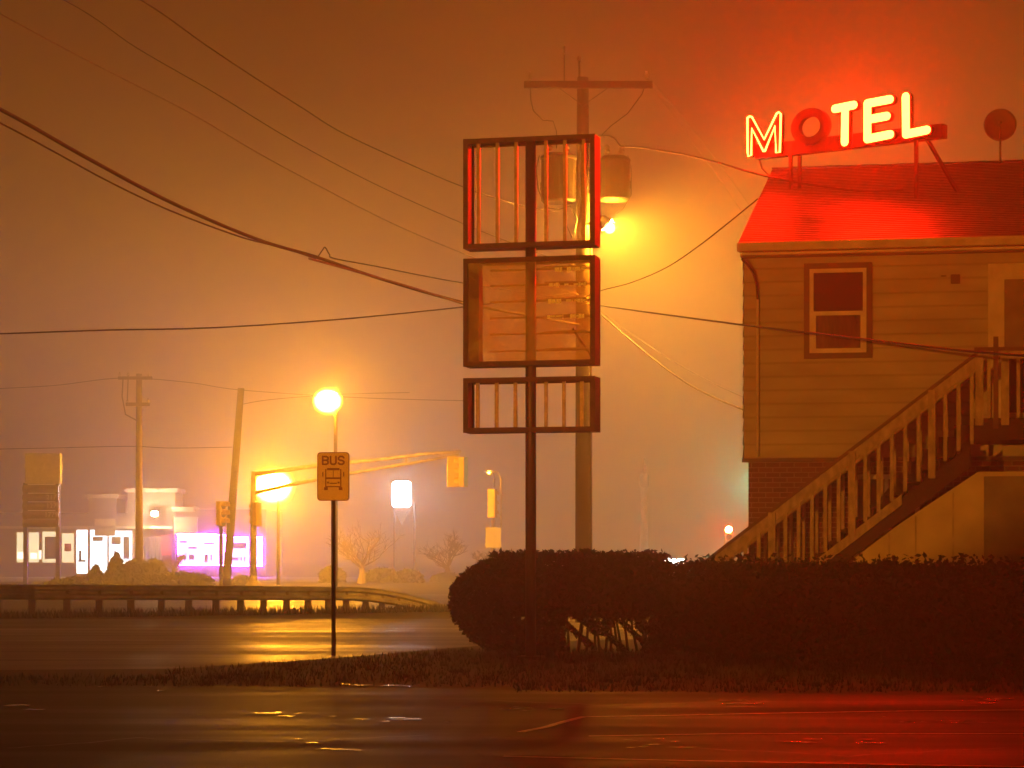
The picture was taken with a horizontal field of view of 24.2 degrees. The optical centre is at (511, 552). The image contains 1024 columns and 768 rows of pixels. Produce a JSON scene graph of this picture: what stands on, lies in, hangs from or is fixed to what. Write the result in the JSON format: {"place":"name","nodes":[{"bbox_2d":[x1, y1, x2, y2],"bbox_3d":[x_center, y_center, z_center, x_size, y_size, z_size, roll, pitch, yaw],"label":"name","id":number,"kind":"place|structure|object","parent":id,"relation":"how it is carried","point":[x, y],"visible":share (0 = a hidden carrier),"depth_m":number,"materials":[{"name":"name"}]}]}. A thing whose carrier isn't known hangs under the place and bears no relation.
{"place":"outdoors","nodes":[
{"label":"outdoors","id":0,"kind":"place"},
{"bbox_2d":[0,488,185,576],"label":"shop building","id":1,"kind":"structure","parent":0,"point":[101,531],"depth_m":139.95,"materials":[{"name":"white wood"}]},
{"bbox_2d":[15,531,22,563],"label":"window","id":2,"kind":"structure","parent":1,"relation":"in","point":[18,534],"depth_m":139.96,"materials":[{"name":"beige glass"}]},
{"bbox_2d":[28,531,39,563],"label":"window","id":3,"kind":"structure","parent":1,"relation":"in","point":[33,536],"depth_m":139.96,"materials":[{"name":"beige glass"}]},
{"bbox_2d":[41,530,60,563],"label":"window","id":4,"kind":"structure","parent":1,"relation":"in","point":[44,533],"depth_m":139.96,"materials":[{"name":"beige glass"}]},
{"bbox_2d":[61,532,74,563],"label":"window","id":5,"kind":"structure","parent":1,"relation":"in","point":[67,557],"depth_m":139.96,"materials":[{"name":"beige glass"}]},
{"bbox_2d":[75,529,88,574],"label":"door","id":6,"kind":"structure","parent":1,"relation":"in","point":[81,535],"depth_m":139.96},
{"bbox_2d":[89,529,107,574],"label":"window","id":7,"kind":"structure","parent":1,"relation":"in","point":[98,550],"depth_m":139.96,"materials":[{"name":"white glass"}]},
{"bbox_2d":[108,530,132,563],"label":"window","id":8,"kind":"structure","parent":1,"relation":"in","point":[118,533],"depth_m":139.96,"materials":[{"name":"white glass"}]},
{"bbox_2d":[145,538,146,560],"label":"slot window","id":9,"kind":"structure","parent":1,"relation":"in","point":[145,538],"depth_m":139.96,"materials":[{"name":"glass"}]},
{"bbox_2d":[149,538,150,558],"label":"slot window","id":10,"kind":"structure","parent":1,"relation":"in","point":[149,538],"depth_m":139.96,"materials":[{"name":"pink glass"}]},
{"bbox_2d":[152,538,154,557],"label":"slot window","id":11,"kind":"structure","parent":1,"relation":"in","point":[153,539],"depth_m":139.96,"materials":[{"name":"pink glass"}]},
{"bbox_2d":[151,511,158,516],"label":"window","id":12,"kind":"structure","parent":1,"relation":"attached to","point":[154,513],"depth_m":139.20,"materials":[{"name":"white glass"}]},
{"bbox_2d":[156,538,157,558],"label":"slot window","id":13,"kind":"structure","parent":1,"relation":"in","point":[156,538],"depth_m":139.96,"materials":[{"name":"glass"}]},
{"bbox_2d":[160,538,161,559],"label":"slot window","id":14,"kind":"structure","parent":1,"relation":"in","point":[160,538],"depth_m":139.96,"materials":[{"name":"glass"}]},
{"bbox_2d":[0,122,315,258],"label":"overhead wire","id":15,"kind":"object","parent":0,"point":[18,132],"visible":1,"depth_m":33.94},
{"bbox_2d":[0,577,357,581],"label":"forecourt","id":16,"kind":"structure","parent":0,"point":[216,579],"depth_m":125.68,"materials":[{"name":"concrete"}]},
{"bbox_2d":[172,507,282,576],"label":"shop building","id":17,"kind":"structure","parent":0,"point":[196,531],"depth_m":140.02,"materials":[{"name":"paint"}]},
{"bbox_2d":[177,534,215,564],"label":"window","id":18,"kind":"structure","parent":17,"relation":"in","point":[193,540],"depth_m":139.96,"materials":[{"name":"white glass"}]},
{"bbox_2d":[205,567,213,576],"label":"door","id":19,"kind":"structure","parent":17,"relation":"in","point":[208,570],"depth_m":139.93,"materials":[{"name":"paint"}]},
{"bbox_2d":[215,535,225,564],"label":"window","id":20,"kind":"structure","parent":17,"relation":"in","point":[217,536],"depth_m":139.96,"materials":[{"name":"white glass"}]},
{"bbox_2d":[232,537,248,565],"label":"window","id":21,"kind":"structure","parent":17,"relation":"in","point":[239,553],"depth_m":139.96,"materials":[{"name":"white glass"}]},
{"bbox_2d":[257,537,261,565],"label":"window","id":22,"kind":"structure","parent":17,"relation":"in","point":[259,539],"depth_m":139.96,"materials":[{"name":"white glass"}]},
{"bbox_2d":[3,594,452,612],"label":"highway","id":23,"kind":"structure","parent":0,"point":[21,605],"depth_m":64.62,"materials":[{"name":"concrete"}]},
{"bbox_2d":[0,619,651,669],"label":"road","id":24,"kind":"structure","parent":0,"point":[41,644],"depth_m":38.10,"materials":[{"name":"grey asphalt"}]},
{"bbox_2d":[317,452,348,655],"bbox_3d":[-2.429,0.015,32.524,0.442,2.771,0.075,0,0,3],"label":"bus stop sign","id":25,"kind":"object","parent":24,"relation":"on","point":[333,477],"visible":1,"depth_m":32.50,"materials":[{"name":"metal"}]},
{"bbox_2d":[271,628,623,628],"bbox_3d":[-9.999,1.391,43.900,60.006,0.001,0.210,0,0,-1],"label":"painted line","id":26,"kind":"object","parent":24,"relation":"on","point":[383,628],"depth_m":44.00,"materials":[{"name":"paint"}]},
{"bbox_2d":[308,258,462,304],"bbox_3d":[-2.013,-4.495,39.750,0.036,0.332,4.744,0,0,30],"label":"overhead wire","id":27,"kind":"object","parent":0,"point":[377,277],"visible":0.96,"depth_m":39.57,"materials":[{"name":"metal"}]},
{"bbox_2d":[0,560,1023,695],"bbox_3d":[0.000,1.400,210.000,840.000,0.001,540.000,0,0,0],"label":"ground","id":28,"kind":"structure","parent":0,"point":[427,569],"depth_m":28.46,"materials":[{"name":"plant"}]},
{"bbox_2d":[22,453,61,583],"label":"price sign","id":29,"kind":"object","parent":28,"relation":"on","point":[43,468],"visible":0.98,"depth_m":103.80,"materials":[{"name":"metal"}]},
{"bbox_2d":[43,575,126,584],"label":"shrub","id":30,"kind":"object","parent":28,"relation":"on","point":[85,580],"visible":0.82,"depth_m":100.21,"materials":[{"name":"green plant"}]},
{"bbox_2d":[86,564,103,576],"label":"shrub","id":31,"kind":"object","parent":28,"relation":"on","point":[95,570],"visible":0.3,"depth_m":103.85,"materials":[{"name":"green plant"}]},
{"bbox_2d":[102,550,123,578],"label":"shrub","id":32,"kind":"object","parent":28,"relation":"on","point":[114,564],"visible":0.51,"depth_m":103.78,"materials":[{"name":"green plant"}]},
{"bbox_2d":[117,558,151,584],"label":"shrub","id":33,"kind":"object","parent":28,"relation":"on","point":[134,571],"visible":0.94,"depth_m":102.60,"materials":[{"name":"green plant"}]},
{"bbox_2d":[118,372,151,560],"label":"utility pole","id":34,"kind":"object","parent":28,"relation":"on","point":[138,403],"visible":0.97,"depth_m":104.87,"materials":[{"name":"brown wood"}]},
{"bbox_2d":[0,378,462,400],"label":"overhead wire","id":35,"kind":"object","parent":34,"relation":"attached to","point":[232,389],"visible":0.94,"depth_m":102.82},
{"bbox_2d":[144,557,169,581],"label":"shrub","id":36,"kind":"object","parent":28,"relation":"on","point":[157,567],"visible":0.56,"depth_m":103.69,"materials":[{"name":"green plant"}]},
{"bbox_2d":[160,551,186,572],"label":"bare tree","id":37,"kind":"object","parent":28,"relation":"on","point":[177,561],"visible":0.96,"depth_m":111.89,"materials":[{"name":"brown plant"}]},
{"bbox_2d":[150,570,215,585],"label":"shrub","id":38,"kind":"object","parent":28,"relation":"on","point":[181,578],"visible":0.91,"depth_m":99.26,"materials":[{"name":"green plant"}]},
{"bbox_2d":[216,501,229,585],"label":"post signal","id":39,"kind":"object","parent":28,"relation":"on","point":[222,512],"visible":1,"depth_m":95.93,"materials":[{"name":"metal"}]},
{"bbox_2d":[0,584,445,615],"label":"guardrail","id":40,"kind":"object","parent":28,"relation":"on","point":[67,594],"visible":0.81,"depth_m":54.21,"materials":[{"name":"metal"}]},
{"bbox_2d":[223,388,243,585],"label":"leaning pole","id":41,"kind":"object","parent":28,"relation":"on","point":[228,554],"visible":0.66,"depth_m":99.87,"materials":[{"name":"brown wood"}]},
{"bbox_2d":[9,446,231,448],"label":"overhead wire","id":42,"kind":"object","parent":41,"relation":"attached to","point":[117,446],"visible":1,"depth_m":102.52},
{"bbox_2d":[244,392,409,403],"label":"overhead wire","id":43,"kind":"object","parent":41,"relation":"attached to","point":[317,395],"visible":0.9,"depth_m":101.77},
{"bbox_2d":[231,574,249,585],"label":"shrub","id":44,"kind":"object","parent":28,"relation":"on","point":[239,580],"visible":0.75,"depth_m":101.64,"materials":[{"name":"green plant"}]},
{"bbox_2d":[0,602,488,618],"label":"roadside grass","id":45,"kind":"structure","parent":28,"relation":"on","point":[11,614],"depth_m":53.63,"materials":[{"name":"green plant"}]},
{"bbox_2d":[264,473,280,584],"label":"street lamp","id":46,"kind":"object","parent":28,"relation":"on","point":[271,483],"visible":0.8,"depth_m":104.03,"materials":[{"name":"metal"}]},
{"bbox_2d":[319,391,337,586],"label":"street lamp","id":47,"kind":"object","parent":28,"relation":"on","point":[327,400],"visible":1,"depth_m":88.04,"materials":[{"name":"metal"}]},
{"bbox_2d":[317,565,347,582],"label":"shrub","id":48,"kind":"object","parent":28,"relation":"on","point":[324,576],"visible":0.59,"depth_m":111.60,"materials":[{"name":"green plant"}]},
{"bbox_2d":[245,450,467,585],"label":"mast arm signal","id":49,"kind":"object","parent":28,"relation":"on","point":[453,479],"visible":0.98,"depth_m":94.92,"materials":[{"name":"metal"}]},
{"bbox_2d":[326,519,400,583],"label":"bare tree","id":50,"kind":"object","parent":28,"relation":"on","point":[362,572],"visible":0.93,"depth_m":107.91,"materials":[{"name":"brown plant"}]},
{"bbox_2d":[366,566,395,582],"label":"shrub","id":51,"kind":"object","parent":28,"relation":"on","point":[382,574],"visible":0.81,"depth_m":113.38,"materials":[{"name":"green plant"}]},
{"bbox_2d":[392,481,415,570],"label":"lit pole sign","id":52,"kind":"object","parent":28,"relation":"on","point":[401,493],"visible":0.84,"depth_m":149.92,"materials":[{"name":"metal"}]},
{"bbox_2d":[390,568,424,582],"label":"shrub","id":53,"kind":"object","parent":28,"relation":"on","point":[404,575],"visible":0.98,"depth_m":111.52,"materials":[{"name":"green plant"}]},
{"bbox_2d":[412,528,467,572],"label":"bare tree","id":54,"kind":"object","parent":28,"relation":"on","point":[452,545],"visible":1,"depth_m":117.90,"materials":[{"name":"brown plant"}]},
{"bbox_2d":[429,571,457,581],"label":"shrub","id":55,"kind":"object","parent":28,"relation":"on","point":[445,577],"visible":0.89,"depth_m":115.44,"materials":[{"name":"green plant"}]},
{"bbox_2d":[471,550,489,562],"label":"bare tree","id":56,"kind":"object","parent":28,"relation":"on","point":[477,558],"visible":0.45,"depth_m":120.00,"materials":[{"name":"brown plant"}]},
{"bbox_2d":[484,470,494,549],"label":"street lamp","id":57,"kind":"object","parent":28,"relation":"on","point":[487,471],"visible":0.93,"depth_m":150.04,"materials":[{"name":"metal"}]},
{"bbox_2d":[486,470,501,557],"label":"post signal","id":58,"kind":"object","parent":28,"relation":"on","point":[493,537],"visible":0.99,"depth_m":111.82,"materials":[{"name":"metal"}]},
{"bbox_2d":[0,683,1023,767],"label":"road","id":59,"kind":"structure","parent":28,"relation":"on","point":[482,728],"depth_m":19.00,"materials":[{"name":"grey asphalt"}]},
{"bbox_2d":[5,704,25,705],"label":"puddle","id":60,"kind":"object","parent":59,"relation":"on","point":[16,705],"visible":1,"depth_m":21.73,"materials":[{"name":"liquid"}]},
{"bbox_2d":[18,735,418,747],"bbox_3d":[-2.169,1.385,17.766,3.184,0.001,0.726,0,0,-18],"label":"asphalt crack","id":61,"kind":"object","parent":59,"relation":"on","point":[185,739],"visible":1,"depth_m":17.64,"materials":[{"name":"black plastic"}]},
{"bbox_2d":[496,700,975,705],"bbox_3d":[1.976,1.385,21.944,4.547,0.001,0.716,0,0,5],"label":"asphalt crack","id":62,"kind":"object","parent":59,"relation":"on","point":[757,701],"visible":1,"depth_m":21.98,"materials":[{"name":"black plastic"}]},
{"bbox_2d":[518,710,971,731],"bbox_3d":[2.514,1.391,20.527,6.163,0.001,1.371,0,0,-26],"label":"painted line","id":63,"kind":"object","parent":59,"relation":"on","point":[556,723],"visible":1,"depth_m":20.45,"materials":[{"name":"paint"}]},
{"bbox_2d":[505,756,1023,766],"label":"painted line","id":64,"kind":"object","parent":59,"relation":"on","point":[757,761],"visible":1,"depth_m":15.91,"materials":[{"name":"paint"}]},
{"bbox_2d":[600,733,1023,735],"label":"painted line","id":65,"kind":"object","parent":59,"relation":"on","point":[833,733],"visible":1,"depth_m":18.40,"materials":[{"name":"paint"}]},
{"bbox_2d":[704,748,995,756],"bbox_3d":[2.414,1.385,16.616,2.184,0.001,0.740,0,0,0],"label":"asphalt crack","id":66,"kind":"object","parent":59,"relation":"on","point":[850,756],"visible":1,"depth_m":16.58,"materials":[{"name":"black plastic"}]},
{"bbox_2d":[463,133,599,658],"bbox_3d":[0.261,-2.057,31.797,1.796,6.915,0.348,0,0,14],"label":"sign pylon","id":67,"kind":"object","parent":28,"relation":"on","point":[473,312],"visible":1,"depth_m":31.74,"materials":[{"name":"metal"}]},
{"bbox_2d":[447,547,670,652],"bbox_3d":[0.669,0.664,33.995,3.182,1.504,2.192,0,0,0],"label":"rounded hedge","id":68,"kind":"object","parent":28,"relation":"on","point":[583,585],"visible":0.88,"depth_m":33.34,"materials":[{"name":"green plant"}]},
{"bbox_2d":[524,46,652,622],"bbox_3d":[1.526,-4.374,47.950,2.571,11.549,0.738,0,0,0],"label":"utility pole","id":69,"kind":"object","parent":28,"relation":"on","point":[615,184],"visible":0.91,"depth_m":47.86,"materials":[{"name":"brown wood"}]},
{"bbox_2d":[0,292,576,333],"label":"overhead wire","id":70,"kind":"object","parent":69,"relation":"attached to","point":[260,324],"visible":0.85,"depth_m":44.13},
{"bbox_2d":[0,13,578,294],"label":"overhead wire","id":71,"kind":"object","parent":69,"relation":"attached to","point":[245,145],"visible":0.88,"depth_m":37.27,"materials":[{"name":"metal"}]},
{"bbox_2d":[0,107,579,325],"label":"overhead wire","id":72,"kind":"object","parent":69,"relation":"attached to","point":[64,145],"visible":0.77,"depth_m":35.47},
{"bbox_2d":[64,0,571,264],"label":"overhead wire","id":73,"kind":"object","parent":69,"relation":"attached to","point":[269,126],"visible":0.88,"depth_m":38.05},
{"bbox_2d":[140,0,558,212],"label":"overhead wire","id":74,"kind":"object","parent":69,"relation":"attached to","point":[313,114],"visible":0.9,"depth_m":39.54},
{"bbox_2d":[317,247,567,297],"bbox_3d":[-0.866,-4.913,43.147,0.022,0.375,10.703,0,0,25],"label":"overhead wire","id":75,"kind":"object","parent":69,"relation":"attached to","point":[424,275],"visible":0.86,"depth_m":41.37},
{"bbox_2d":[586,215,613,232],"bbox_3d":[1.780,-6.561,47.821,0.652,0.382,0.297,0,0,35],"label":"floodlight","id":76,"kind":"object","parent":69,"relation":"attached to","point":[606,224],"visible":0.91,"depth_m":47.65,"materials":[{"name":"white glass"}]},
{"bbox_2d":[584,198,757,296],"bbox_3d":[2.738,-5.318,42.626,0.246,0.471,10.684,0,0,-13],"label":"overhead wire","id":77,"kind":"object","parent":69,"relation":"attached to","point":[684,255],"visible":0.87,"depth_m":41.57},
{"bbox_2d":[646,79,747,219],"bbox_3d":[4.471,-8.288,52.390,0.068,2.418,9.856,0,0,21],"label":"overhead wire","id":78,"kind":"object","parent":69,"relation":"attached to","point":[698,149],"visible":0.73,"depth_m":51.00,"materials":[{"name":"metal"}]},
{"bbox_2d":[649,79,752,209],"bbox_3d":[4.639,-8.384,52.906,0.094,2.363,10.940,0,0,21],"label":"overhead wire","id":79,"kind":"object","parent":69,"relation":"attached to","point":[701,140],"visible":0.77,"depth_m":51.28,"materials":[{"name":"metal"}]},
{"bbox_2d":[597,135,902,191],"bbox_3d":[3.212,-6.933,41.944,1.289,2.826,12.169,0,0,-21],"label":"overhead wire","id":80,"kind":"object","parent":69,"relation":"attached to","point":[763,175],"visible":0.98,"depth_m":38.35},
{"bbox_2d":[639,458,648,551],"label":"cell mast","id":81,"kind":"object","parent":28,"relation":"on","point":[644,480],"visible":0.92,"depth_m":149.83,"materials":[{"name":"metal"}]},
{"bbox_2d":[724,526,732,544],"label":"post signal","id":82,"kind":"object","parent":28,"relation":"on","point":[728,533],"visible":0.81,"depth_m":129.87,"materials":[{"name":"plastic"}]},
{"bbox_2d":[638,552,1023,670],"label":"long hedge","id":83,"kind":"object","parent":28,"relation":"on","point":[957,613],"visible":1,"depth_m":30.43,"materials":[{"name":"green plant"}]},
{"bbox_2d":[705,336,1023,576],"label":"staircase","id":84,"kind":"structure","parent":28,"relation":"on","point":[979,514],"depth_m":33.45,"materials":[{"name":"brown wood"}]},
{"bbox_2d":[980,472,1023,576],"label":"store door","id":85,"kind":"structure","parent":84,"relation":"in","point":[1001,493],"depth_m":33.28,"materials":[{"name":"paint"}]},
{"bbox_2d":[737,159,1023,563],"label":"motel building","id":86,"kind":"structure","parent":28,"relation":"on","point":[938,261],"depth_m":35.13,"materials":[{"name":"beige wood"}]},
{"bbox_2d":[585,301,742,409],"bbox_3d":[2.539,-3.605,41.718,0.220,2.987,12.379,0,0,-10],"label":"overhead wire","id":87,"kind":"object","parent":86,"relation":"attached to","point":[669,370],"visible":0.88,"depth_m":41.07,"materials":[{"name":"metal"}]},
{"bbox_2d":[600,310,742,396],"bbox_3d":[2.608,-3.743,41.728,0.342,2.865,12.374,0,0,-10],"label":"overhead wire","id":88,"kind":"object","parent":86,"relation":"attached to","point":[670,359],"visible":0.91,"depth_m":41.39,"materials":[{"name":"metal"}]},
{"bbox_2d":[582,302,1023,356],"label":"overhead wire","id":89,"kind":"object","parent":86,"relation":"attached to","point":[941,348],"visible":0.97,"depth_m":30.34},
{"bbox_2d":[804,262,871,358],"bbox_3d":[4.792,-3.559,35.114,0.995,1.403,0.085,0,0,11],"label":"window","id":90,"kind":"structure","parent":86,"relation":"in","point":[837,296],"depth_m":35.10,"materials":[{"name":"white glass"}]},
{"bbox_2d":[746,92,959,197],"bbox_3d":[5.510,-6.407,38.587,3.509,1.677,0.906,0,0,38],"label":"motel sign","id":91,"kind":"object","parent":86,"relation":"on","point":[819,141],"visible":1,"depth_m":38.20,"materials":[{"name":"red metal"}]},
{"bbox_2d":[983,108,1016,162],"bbox_3d":[8.180,-6.987,40.039,0.392,0.925,0.392,0,0,-34],"label":"satellite dish","id":92,"kind":"object","parent":86,"relation":"on","point":[1000,125],"visible":1,"depth_m":40.07,"materials":[{"name":"metal"}]},
{"bbox_2d":[988,263,1023,417],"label":"door","id":93,"kind":"structure","parent":86,"relation":"in","point":[1005,280],"depth_m":34.63,"materials":[{"name":"paint"}]},
{"bbox_2d":[0,0,1023,559],"label":"sky","id":94,"kind":"structure","parent":0,"point":[408,80],"materials":[{"name":"orange"}]},
{"label":"crossroad","id":95,"kind":"structure","parent":0,"visible":0},
{"bbox_2d":[665,559,683,572],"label":"lit sign","id":96,"kind":"object","parent":95,"relation":"on","point":[674,560],"visible":0.11,"depth_m":149.90,"materials":[{"name":"plastic"}]}
]}

